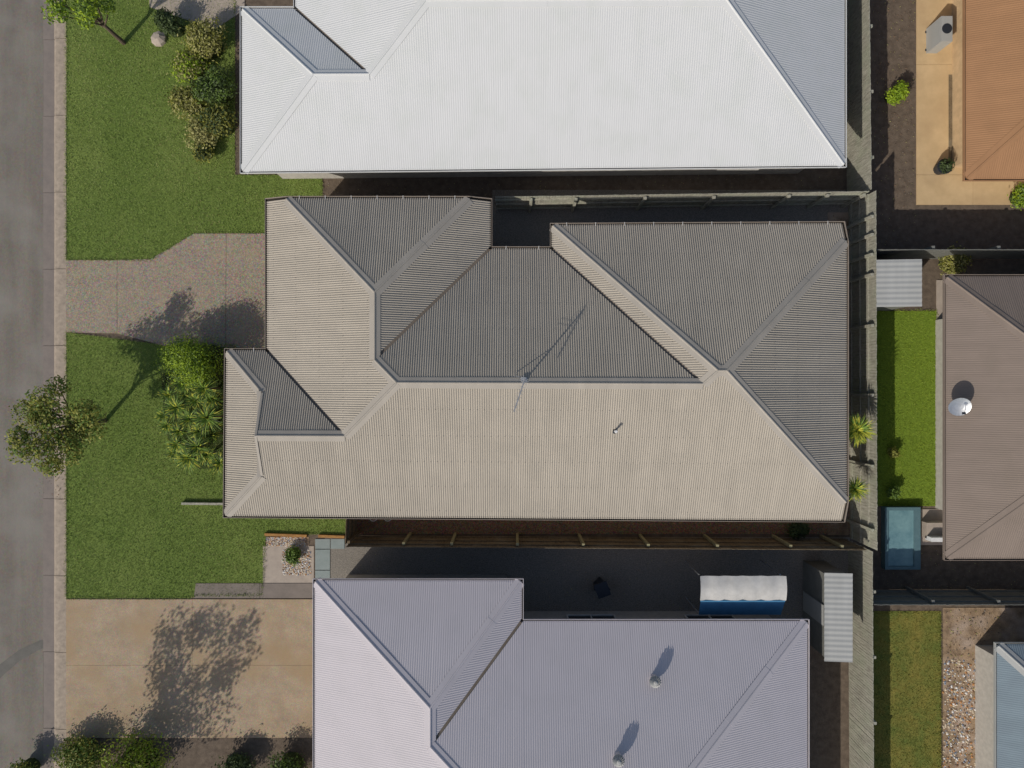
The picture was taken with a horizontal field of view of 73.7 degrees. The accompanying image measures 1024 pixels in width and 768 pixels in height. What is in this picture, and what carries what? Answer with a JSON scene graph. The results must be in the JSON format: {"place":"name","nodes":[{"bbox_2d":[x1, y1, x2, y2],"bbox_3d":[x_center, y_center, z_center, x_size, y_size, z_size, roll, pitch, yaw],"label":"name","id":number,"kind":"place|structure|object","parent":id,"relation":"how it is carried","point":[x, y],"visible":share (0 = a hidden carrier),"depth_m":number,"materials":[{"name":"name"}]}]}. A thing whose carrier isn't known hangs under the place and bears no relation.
{"place":"outdoors","nodes":[
{"label":"outdoors","id":0,"kind":"place"},
{"bbox_2d":[0,0,42,767],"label":"road","id":1,"kind":"structure","parent":0,"point":[21,338],"depth_m":26.80,"materials":[{"name":"grey asphalt"}]},
{"bbox_2d":[0,640,42,677],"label":"road patch","id":2,"kind":"object","parent":1,"relation":"on","point":[8,664],"visible":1,"depth_m":26.79,"materials":[{"name":"grey asphalt"}]},
{"bbox_2d":[5,757,40,767],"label":"shrub","id":3,"kind":"object","parent":1,"relation":"on","point":[33,762],"visible":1,"depth_m":26.22,"materials":[{"name":"green plant"}]},
{"bbox_2d":[43,0,54,767],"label":"kerb channel","id":4,"kind":"object","parent":1,"relation":"on","point":[48,373],"visible":0.85,"depth_m":26.77,"materials":[{"name":"concrete"}]},
{"bbox_2d":[66,233,264,347],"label":"driveway","id":5,"kind":"structure","parent":0,"point":[214,285],"depth_m":26.67,"materials":[{"name":"beige concrete"}]},
{"bbox_2d":[66,599,312,737],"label":"driveway","id":6,"kind":"structure","parent":0,"point":[206,668],"depth_m":26.67,"materials":[{"name":"beige concrete"}]},
{"bbox_2d":[63,0,322,262],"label":"lawn","id":7,"kind":"structure","parent":0,"point":[178,216],"depth_m":26.69,"materials":[{"name":"plant"}]},
{"bbox_2d":[40,0,125,44],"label":"street tree","id":8,"kind":"object","parent":7,"relation":"on","point":[84,13],"visible":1,"depth_m":23.60,"materials":[{"name":"green plant"}]},
{"bbox_2d":[151,31,166,46],"bbox_3d":[-13.793,-13.492,26.607,0.622,0.290,0.621,0,90,0],"label":"boulder","id":9,"kind":"object","parent":7,"relation":"on","point":[158,39],"visible":0.98,"depth_m":26.55,"materials":[{"name":"beige stone"}]},
{"bbox_2d":[151,6,185,38],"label":"shrub","id":10,"kind":"object","parent":7,"relation":"on","point":[167,21],"visible":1,"depth_m":25.91,"materials":[{"name":"green plant"}]},
{"bbox_2d":[164,81,210,120],"bbox_3d":[-12.409,-10.806,26.214,1.755,0.978,1.567,0,90,0],"label":"shrub","id":11,"kind":"object","parent":7,"relation":"on","point":[188,102],"visible":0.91,"depth_m":26.06,"materials":[{"name":"green plant"}]},
{"bbox_2d":[166,43,209,86],"bbox_3d":[-12.366,-12.132,26.138,1.667,1.128,1.676,39,90,0],"label":"shrub","id":12,"kind":"object","parent":7,"relation":"on","point":[186,64],"visible":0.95,"depth_m":25.99,"materials":[{"name":"green plant"}]},
{"bbox_2d":[183,115,217,150],"bbox_3d":[-11.954,-9.643,26.263,1.451,0.880,1.384,0,90,0],"label":"shrub","id":13,"kind":"object","parent":7,"relation":"on","point":[197,135],"visible":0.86,"depth_m":26.13,"materials":[{"name":"green plant"}]},
{"bbox_2d":[191,142,214,164],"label":"shrub","id":14,"kind":"object","parent":7,"relation":"on","point":[206,154],"visible":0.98,"depth_m":26.24,"materials":[{"name":"green plant"}]},
{"bbox_2d":[177,16,230,63],"bbox_3d":[-11.706,-13.120,26.068,1.963,1.268,1.798,0,90,0],"label":"shrub","id":15,"kind":"object","parent":7,"relation":"on","point":[207,41],"visible":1,"depth_m":25.77,"materials":[{"name":"green plant"}]},
{"bbox_2d":[190,62,239,106],"bbox_3d":[-11.229,-11.274,25.946,1.954,1.512,1.679,0,90,0],"label":"shrub","id":16,"kind":"object","parent":7,"relation":"on","point":[221,89],"visible":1,"depth_m":25.68,"materials":[{"name":"green plant"}]},
{"bbox_2d":[195,101,239,139],"bbox_3d":[-11.206,-10.059,26.072,1.755,1.260,1.413,-19,90,0],"label":"shrub","id":17,"kind":"object","parent":7,"relation":"on","point":[218,117],"visible":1,"depth_m":25.84,"materials":[{"name":"green plant"}]},
{"bbox_2d":[149,0,244,28],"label":"driveway","id":18,"kind":"structure","parent":0,"point":[216,7],"depth_m":26.67,"materials":[{"name":"grey concrete"}]},
{"bbox_2d":[63,331,345,600],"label":"lawn","id":19,"kind":"structure","parent":0,"point":[164,486],"depth_m":26.69,"materials":[{"name":"plant"}]},
{"bbox_2d":[4,375,107,477],"bbox_3d":[-16.038,1.408,24.754,3.250,3.897,3.307,39,90,0],"label":"street tree","id":20,"kind":"object","parent":19,"relation":"on","point":[45,414],"visible":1,"depth_m":23.46,"materials":[{"name":"green plant"}]},
{"bbox_2d":[153,330,225,392],"bbox_3d":[-11.890,-0.828,25.513,2.881,2.376,2.405,0,90,0],"label":"shrub","id":21,"kind":"object","parent":19,"relation":"on","point":[197,361],"visible":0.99,"depth_m":25.12,"materials":[{"name":"green plant"}]},
{"bbox_2d":[161,372,223,468],"bbox_3d":[-12.496,1.437,26.684,2.464,0.001,3.774,0,90,0],"label":"planting bed","id":22,"kind":"object","parent":19,"relation":"on","point":[220,383],"visible":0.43,"depth_m":26.68,"materials":[{"name":"green soil"}]},
{"bbox_2d":[152,406,175,425],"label":"cordyline","id":23,"kind":"object","parent":22,"relation":"on","point":[160,412],"visible":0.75,"depth_m":25.74,"materials":[{"name":"green plant"}]},
{"bbox_2d":[156,383,182,402],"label":"cordyline","id":24,"kind":"object","parent":22,"relation":"on","point":[167,394],"visible":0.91,"depth_m":25.56,"materials":[{"name":"green plant"}]},
{"bbox_2d":[158,418,181,434],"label":"cordyline","id":25,"kind":"object","parent":22,"relation":"on","point":[165,426],"visible":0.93,"depth_m":25.67,"materials":[{"name":"green plant"}]},
{"bbox_2d":[161,392,191,422],"bbox_3d":[-12.497,0.838,25.841,1.264,1.725,1.158,-35,90,0],"label":"cordyline","id":26,"kind":"object","parent":22,"relation":"on","point":[177,407],"visible":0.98,"depth_m":25.34,"materials":[{"name":"green plant"}]},
{"bbox_2d":[163,435,191,455],"bbox_3d":[-12.603,2.253,25.974,0.962,1.467,0.918,0,90,0],"label":"cordyline","id":27,"kind":"object","parent":22,"relation":"on","point":[174,444],"visible":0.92,"depth_m":25.55,"materials":[{"name":"green plant"}]},
{"bbox_2d":[168,422,190,440],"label":"cordyline","id":28,"kind":"object","parent":22,"relation":"on","point":[178,431],"visible":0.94,"depth_m":25.56,"materials":[{"name":"green plant"}]},
{"bbox_2d":[169,371,194,396],"bbox_3d":[-12.216,-0.048,25.818,1.099,1.782,1.178,0,90,0],"label":"cordyline","id":29,"kind":"object","parent":22,"relation":"on","point":[179,385],"visible":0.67,"depth_m":25.25,"materials":[{"name":"green plant"}]},
{"bbox_2d":[173,405,199,431],"bbox_3d":[-11.977,1.316,25.858,1.020,1.702,1.118,-43,90,0],"label":"cordyline","id":30,"kind":"object","parent":22,"relation":"on","point":[187,419],"visible":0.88,"depth_m":25.31,"materials":[{"name":"green plant"}]},
{"bbox_2d":[173,444,209,475],"bbox_3d":[-12.018,2.746,25.770,1.327,1.884,1.218,29,90,0],"label":"cordyline","id":31,"kind":"object","parent":22,"relation":"on","point":[188,459],"visible":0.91,"depth_m":25.31,"materials":[{"name":"green plant"}]},
{"bbox_2d":[183,390,207,410],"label":"cordyline","id":32,"kind":"object","parent":22,"relation":"on","point":[192,398],"visible":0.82,"depth_m":25.42,"materials":[{"name":"green plant"}]},
{"bbox_2d":[182,433,212,461],"bbox_3d":[-11.623,2.328,25.733,1.203,1.952,1.238,0,90,0],"label":"cordyline","id":33,"kind":"object","parent":22,"relation":"on","point":[195,446],"visible":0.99,"depth_m":25.13,"materials":[{"name":"green plant"}]},
{"bbox_2d":[186,421,212,440],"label":"cordyline","id":34,"kind":"object","parent":22,"relation":"on","point":[197,430],"visible":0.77,"depth_m":25.44,"materials":[{"name":"green plant"}]},
{"bbox_2d":[188,375,220,403],"bbox_3d":[-11.310,0.150,25.681,1.188,2.050,1.288,0,90,0],"label":"cordyline","id":35,"kind":"object","parent":22,"relation":"on","point":[203,388],"visible":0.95,"depth_m":25.07,"materials":[{"name":"green plant"}]},
{"bbox_2d":[187,398,223,437],"bbox_3d":[-11.132,1.240,25.525,1.442,2.365,1.456,0,90,0],"label":"cordyline","id":36,"kind":"object","parent":22,"relation":"on","point":[205,417],"visible":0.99,"depth_m":24.83,"materials":[{"name":"green plant"}]},
{"bbox_2d":[196,442,219,465],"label":"cordyline","id":37,"kind":"object","parent":22,"relation":"on","point":[208,456],"visible":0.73,"depth_m":25.54,"materials":[{"name":"green plant"}]},
{"bbox_2d":[201,427,222,444],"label":"cordyline","id":38,"kind":"object","parent":22,"relation":"on","point":[215,435],"visible":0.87,"depth_m":25.66,"materials":[{"name":"green plant"}]},
{"bbox_2d":[202,387,223,409],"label":"cordyline","id":39,"kind":"object","parent":22,"relation":"on","point":[214,398],"visible":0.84,"depth_m":25.38,"materials":[{"name":"green plant"}]},
{"bbox_2d":[208,448,222,474],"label":"cordyline","id":40,"kind":"object","parent":22,"relation":"on","point":[218,463],"visible":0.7,"depth_m":25.60,"materials":[{"name":"green plant"}]},
{"bbox_2d":[181,502,222,504],"bbox_3d":[-11.851,4.664,26.625,2.034,0.150,0.085,1,90,0],"label":"garden sleeper","id":41,"kind":"object","parent":19,"relation":"on","point":[201,503],"visible":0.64,"depth_m":26.55,"materials":[{"name":"grey wood"}]},
{"bbox_2d":[194,583,312,597],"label":"path","id":42,"kind":"structure","parent":0,"point":[286,590],"depth_m":26.67,"materials":[{"name":"grey concrete"}]},
{"bbox_2d":[315,539,344,577],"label":"path","id":43,"kind":"structure","parent":0,"point":[322,558],"depth_m":26.67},
{"bbox_2d":[223,195,848,521],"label":"house","id":44,"kind":"structure","parent":0,"point":[702,368],"depth_m":23.15,"materials":[{"name":"beige metal"}]},
{"bbox_2d":[240,0,846,178],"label":"neighbour house","id":45,"kind":"structure","parent":0,"point":[409,88],"depth_m":23.26,"materials":[{"name":"white metal"}]},
{"bbox_2d":[67,0,1023,767],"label":"earth","id":46,"kind":"structure","parent":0,"point":[955,226],"depth_m":26.70,"materials":[{"name":"soil"}]},
{"bbox_2d":[54,0,66,767],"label":"kerb","id":47,"kind":"structure","parent":46,"relation":"on","point":[60,89],"depth_m":26.68,"materials":[{"name":"concrete"}]},
{"bbox_2d":[43,732,110,767],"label":"shrub","id":48,"kind":"object","parent":46,"relation":"on","point":[81,753],"visible":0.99,"depth_m":26.01,"materials":[{"name":"green plant"}]},
{"bbox_2d":[91,725,176,767],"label":"shrub","id":49,"kind":"object","parent":46,"relation":"on","point":[143,754],"visible":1,"depth_m":25.99,"materials":[{"name":"green plant"}]},
{"bbox_2d":[211,749,259,767],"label":"shrub","id":50,"kind":"object","parent":46,"relation":"on","point":[236,760],"visible":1,"depth_m":26.08,"materials":[{"name":"green plant"}]},
{"bbox_2d":[264,533,307,536],"bbox_3d":[-8.820,5.896,26.640,1.644,0.120,0.100,2,90,0],"label":"timber edging","id":51,"kind":"object","parent":46,"relation":"on","point":[284,535],"visible":1,"depth_m":26.58,"materials":[{"name":"brown wood"}]},
{"bbox_2d":[264,750,309,767],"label":"shrub","id":52,"kind":"object","parent":46,"relation":"on","point":[292,760],"visible":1,"depth_m":26.06,"materials":[{"name":"green plant"}]},
{"bbox_2d":[266,537,308,545],"bbox_3d":[-8.780,6.160,26.686,1.682,0.001,0.352,0,90,0],"label":"pebble base","id":53,"kind":"object","parent":46,"relation":"on","point":[307,541],"visible":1,"depth_m":26.69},
{"bbox_2d":[266,537,305,546],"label":"pebbles","id":54,"kind":"object","parent":53,"relation":"on","point":[287,542],"visible":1,"depth_m":26.67,"materials":[{"name":"beige gravel"}]},
{"bbox_2d":[263,546,313,582],"bbox_3d":[-8.741,7.060,26.684,1.995,0.001,1.447,0,90,0],"label":"garden bed","id":55,"kind":"object","parent":46,"relation":"on","point":[273,565],"visible":0.8,"depth_m":26.68,"materials":[{"name":"white gravel"}]},
{"bbox_2d":[283,545,301,566],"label":"shrub","id":56,"kind":"object","parent":55,"relation":"on","point":[292,554],"visible":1,"depth_m":26.36,"materials":[{"name":"green plant"}]},
{"bbox_2d":[282,549,310,575],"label":"pebbles","id":57,"kind":"object","parent":55,"relation":"on","point":[299,565],"visible":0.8,"depth_m":26.67,"materials":[{"name":"beige gravel"}]},
{"bbox_2d":[345,519,359,543],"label":"side gate","id":58,"kind":"structure","parent":46,"relation":"on","point":[352,533],"depth_m":25.57,"materials":[{"name":"brown wood"}]},
{"bbox_2d":[313,575,809,767],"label":"neighbour house","id":59,"kind":"structure","parent":46,"relation":"on","point":[448,671],"depth_m":23.32,"materials":[{"name":"grey metal"}]},
{"bbox_2d":[566,614,616,618],"bbox_3d":[3.000,8.843,25.350,1.860,1.560,0.065,0,90,0],"label":"window","id":60,"kind":"structure","parent":59,"relation":"in","point":[569,616],"depth_m":25.97,"materials":[{"name":"black glass"}]},
{"bbox_2d":[612,751,624,767],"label":"roof ventilator","id":61,"kind":"object","parent":59,"relation":"on","point":[618,760],"visible":1,"depth_m":22.00,"materials":[{"name":"grey metal"}]},
{"bbox_2d":[649,674,661,687],"bbox_3d":[4.832,10.035,23.122,0.418,0.500,0.423,0,90,0],"label":"roof ventilator","id":62,"kind":"object","parent":59,"relation":"on","point":[654,681],"visible":1,"depth_m":22.94,"materials":[{"name":"grey metal"}]},
{"bbox_2d":[684,614,735,618],"bbox_3d":[7.500,8.843,25.350,1.860,1.560,0.065,0,90,0],"label":"window","id":63,"kind":"structure","parent":59,"relation":"in","point":[688,616],"depth_m":25.97,"materials":[{"name":"black glass"}]},
{"bbox_2d":[322,170,844,197],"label":"side yard","id":64,"kind":"structure","parent":46,"relation":"on","point":[461,186],"depth_m":26.69,"materials":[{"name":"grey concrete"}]},
{"bbox_2d":[325,537,849,618],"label":"side yard","id":65,"kind":"structure","parent":46,"relation":"on","point":[650,571],"depth_m":26.69,"materials":[{"name":"grey concrete"}]},
{"bbox_2d":[593,577,610,598],"bbox_3d":[3.407,7.755,26.170,0.580,0.960,0.580,-25,90,0],"label":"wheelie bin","id":66,"kind":"object","parent":65,"relation":"on","point":[602,589],"visible":1,"depth_m":25.69,"materials":[{"name":"plastic"}]},
{"bbox_2d":[346,532,866,549],"bbox_3d":[3.475,5.921,25.783,19.050,1.835,0.167,0,90,0],"label":"timber fence","id":67,"kind":"object","parent":65,"relation":"on","point":[775,542],"visible":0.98,"depth_m":25.68,"materials":[{"name":"brown wood"}]},
{"bbox_2d":[685,560,786,614],"bbox_3d":[8.256,7.613,25.502,3.074,2.396,1.501,0,90,0],"label":"awning","id":68,"kind":"object","parent":65,"relation":"on","point":[718,588],"visible":1,"depth_m":24.39,"materials":[{"name":"fabric"}]},
{"bbox_2d":[803,560,852,661],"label":"garden shed","id":69,"kind":"structure","parent":65,"relation":"on","point":[828,600],"depth_m":24.66,"materials":[{"name":"grey metal"}]},
{"bbox_2d":[803,591,823,625],"bbox_3d":[11.329,8.421,25.700,0.030,1.700,0.750,0,90,0],"label":"door","id":70,"kind":"structure","parent":69,"relation":"in","point":[811,606],"depth_m":25.62,"materials":[{"name":"grey metal"}]},
{"bbox_2d":[357,511,849,533],"bbox_3d":[3.383,5.397,26.688,19.673,0.001,0.939,0,90,0],"label":"mulch bed","id":71,"kind":"object","parent":46,"relation":"on","point":[503,523],"visible":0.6,"depth_m":26.69,"materials":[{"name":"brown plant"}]},
{"bbox_2d":[785,522,811,539],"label":"shrub","id":72,"kind":"object","parent":71,"relation":"on","point":[796,529],"visible":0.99,"depth_m":26.19,"materials":[{"name":"green plant"}]},
{"bbox_2d":[492,190,848,245],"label":"gravel yard","id":73,"kind":"structure","parent":46,"relation":"on","point":[518,227],"depth_m":26.69,"materials":[{"name":"grey gravel"}]},
{"bbox_2d":[495,191,868,212],"bbox_3d":[6.204,-6.851,25.783,13.646,1.835,0.167,-1,90,0],"label":"timber fence","id":74,"kind":"object","parent":73,"relation":"on","point":[843,199],"visible":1,"depth_m":25.67,"materials":[{"name":"wood"}]},
{"bbox_2d":[828,212,848,534],"bbox_3d":[12.750,-0.401,26.684,0.821,0.001,12.613,0,90,0],"label":"sandy strip","id":75,"kind":"object","parent":46,"relation":"on","point":[844,216],"visible":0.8,"depth_m":26.68,"materials":[{"name":"beige sand"}]},
{"bbox_2d":[849,476,870,503],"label":"spiky plant","id":76,"kind":"object","parent":75,"relation":"on","point":[856,489],"visible":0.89,"depth_m":24.62,"materials":[{"name":"green plant"}]},
{"bbox_2d":[847,0,873,191],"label":"timber fence","id":77,"kind":"object","parent":46,"relation":"on","point":[860,157],"visible":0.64,"depth_m":25.69,"materials":[{"name":"grey wood"}]},
{"bbox_2d":[846,191,877,549],"bbox_3d":[13.111,-0.492,25.683,0.167,2.035,13.016,0,90,0],"label":"timber fence","id":78,"kind":"object","parent":46,"relation":"on","point":[862,253],"visible":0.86,"depth_m":25.54,"materials":[{"name":"grey wood"}]},
{"bbox_2d":[848,540,876,767],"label":"timber fence","id":79,"kind":"object","parent":46,"relation":"on","point":[862,722],"visible":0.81,"depth_m":25.66,"materials":[{"name":"grey wood"}]},
{"bbox_2d":[849,413,875,447],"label":"spiky plant","id":80,"kind":"object","parent":46,"relation":"on","point":[858,429],"visible":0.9,"depth_m":24.04,"materials":[{"name":"green plant"}]},
{"bbox_2d":[852,259,921,310],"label":"garden shed","id":81,"kind":"structure","parent":46,"relation":"on","point":[898,283],"depth_m":24.60,"materials":[{"name":"grey metal"}]},
{"bbox_2d":[873,1,915,244],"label":"leaf litter","id":82,"kind":"object","parent":46,"relation":"on","point":[897,115],"visible":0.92,"depth_m":26.66,"materials":[{"name":"brown plant"}]},
{"bbox_2d":[884,80,909,105],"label":"shrub","id":83,"kind":"object","parent":46,"relation":"on","point":[898,93],"visible":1,"depth_m":26.10,"materials":[{"name":"green plant"}]},
{"bbox_2d":[881,506,920,569],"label":"plunge pool","id":84,"kind":"structure","parent":46,"relation":"in","point":[900,537],"depth_m":26.46,"materials":[{"name":"liquid"}]},
{"bbox_2d":[873,586,1023,604],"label":"timber fence","id":85,"kind":"object","parent":46,"relation":"on","point":[911,596],"visible":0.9,"depth_m":25.70,"materials":[{"name":"grey wood"}]},
{"bbox_2d":[876,246,1023,258],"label":"timber fence","id":86,"kind":"object","parent":46,"relation":"on","point":[995,252],"visible":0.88,"depth_m":25.59,"materials":[{"name":"grey wood"}]},
{"bbox_2d":[938,241,972,274],"bbox_3d":[17.026,-4.765,26.168,1.338,1.069,1.413,0,90,0],"label":"shrub","id":87,"kind":"object","parent":46,"relation":"on","point":[950,264],"visible":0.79,"depth_m":26.06,"materials":[{"name":"green plant"}]},
{"bbox_2d":[935,274,1023,560],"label":"neighbour house","id":88,"kind":"structure","parent":46,"relation":"on","point":[979,445],"depth_m":23.70,"materials":[{"name":"brown metal"}]},
{"bbox_2d":[948,398,971,415],"bbox_3d":[15.338,0.785,23.494,0.676,1.068,0.619,0,90,0],"label":"satellite dish","id":89,"kind":"object","parent":88,"relation":"attached to","point":[959,406],"visible":1,"depth_m":23.41,"materials":[{"name":"metal"}]},
{"bbox_2d":[943,608,1023,767],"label":"bare earth","id":90,"kind":"structure","parent":46,"relation":"on","point":[1011,625],"depth_m":26.68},
{"bbox_2d":[942,659,975,767],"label":"pebbles","id":91,"kind":"object","parent":90,"relation":"on","point":[959,715],"visible":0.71,"depth_m":26.66,"materials":[{"name":"beige gravel"}]},
{"bbox_2d":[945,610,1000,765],"bbox_3d":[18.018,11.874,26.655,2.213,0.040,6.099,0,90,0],"label":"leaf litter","id":92,"kind":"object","parent":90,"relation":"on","point":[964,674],"visible":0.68,"depth_m":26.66,"materials":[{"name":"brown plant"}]},
{"bbox_2d":[952,0,1023,181],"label":"neighbour house","id":93,"kind":"structure","parent":46,"relation":"on","point":[988,91],"depth_m":23.82,"materials":[{"name":"metal"}]},
{"bbox_2d":[975,642,1023,767],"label":"neighbour house","id":94,"kind":"structure","parent":46,"relation":"on","point":[999,706],"depth_m":23.99,"materials":[{"name":"blue metal"}]},
{"bbox_2d":[850,309,938,506],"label":"lawn","id":95,"kind":"structure","parent":0,"point":[914,477],"depth_m":26.69,"materials":[{"name":"plant"}]},
{"bbox_2d":[885,485,901,499],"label":"shrub","id":96,"kind":"object","parent":95,"relation":"on","point":[893,492],"visible":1,"depth_m":26.31,"materials":[{"name":"green plant"}]},
{"bbox_2d":[887,445,901,459],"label":"shrub","id":97,"kind":"object","parent":95,"relation":"on","point":[894,452],"visible":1,"depth_m":26.34,"materials":[{"name":"green plant"}]},
{"bbox_2d":[873,611,943,767],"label":"lawn","id":98,"kind":"structure","parent":0,"point":[896,663],"depth_m":26.69,"materials":[{"name":"plant"}]},
{"bbox_2d":[921,280,942,544],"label":"patio","id":99,"kind":"structure","parent":0,"point":[931,514],"depth_m":26.67,"materials":[{"name":"grey concrete"}]},
{"bbox_2d":[921,521,942,541],"bbox_3d":[16.426,5.672,26.325,0.950,0.750,0.660,0,90,0],"label":"outdoor sofa","id":100,"kind":"object","parent":99,"relation":"on","point":[931,531],"visible":0.54,"depth_m":26.26,"materials":[{"name":"fabric"}]},
{"bbox_2d":[916,0,1023,204],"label":"patio","id":101,"kind":"structure","parent":0,"point":[933,71],"depth_m":26.67,"materials":[{"name":"beige concrete"}]},
{"bbox_2d":[925,16,952,52],"bbox_3d":[16.390,-13.393,26.210,0.500,1.000,0.950,0,90,0],"label":"air conditioner","id":102,"kind":"object","parent":101,"relation":"on","point":[939,33],"visible":1,"depth_m":25.90,"materials":[{"name":"grey metal"}]},
{"bbox_2d":[933,158,954,174],"bbox_3d":[16.645,-8.363,26.286,0.596,0.767,0.619,0,90,0],"label":"plant pot","id":103,"kind":"object","parent":101,"relation":"on","point":[943,166],"visible":1,"depth_m":26.17,"materials":[{"name":"plastic"}]},
{"bbox_2d":[949,75,951,159],"bbox_3d":[17.268,-10.325,26.664,0.430,0.001,3.520,0,90,0],"label":"planting bed","id":104,"kind":"object","parent":101,"relation":"on","point":[950,116],"visible":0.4,"depth_m":26.66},
{"bbox_2d":[1007,182,1023,208],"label":"shrub","id":105,"kind":"object","parent":101,"relation":"on","point":[1016,198],"visible":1,"depth_m":26.15,"materials":[{"name":"green plant"}]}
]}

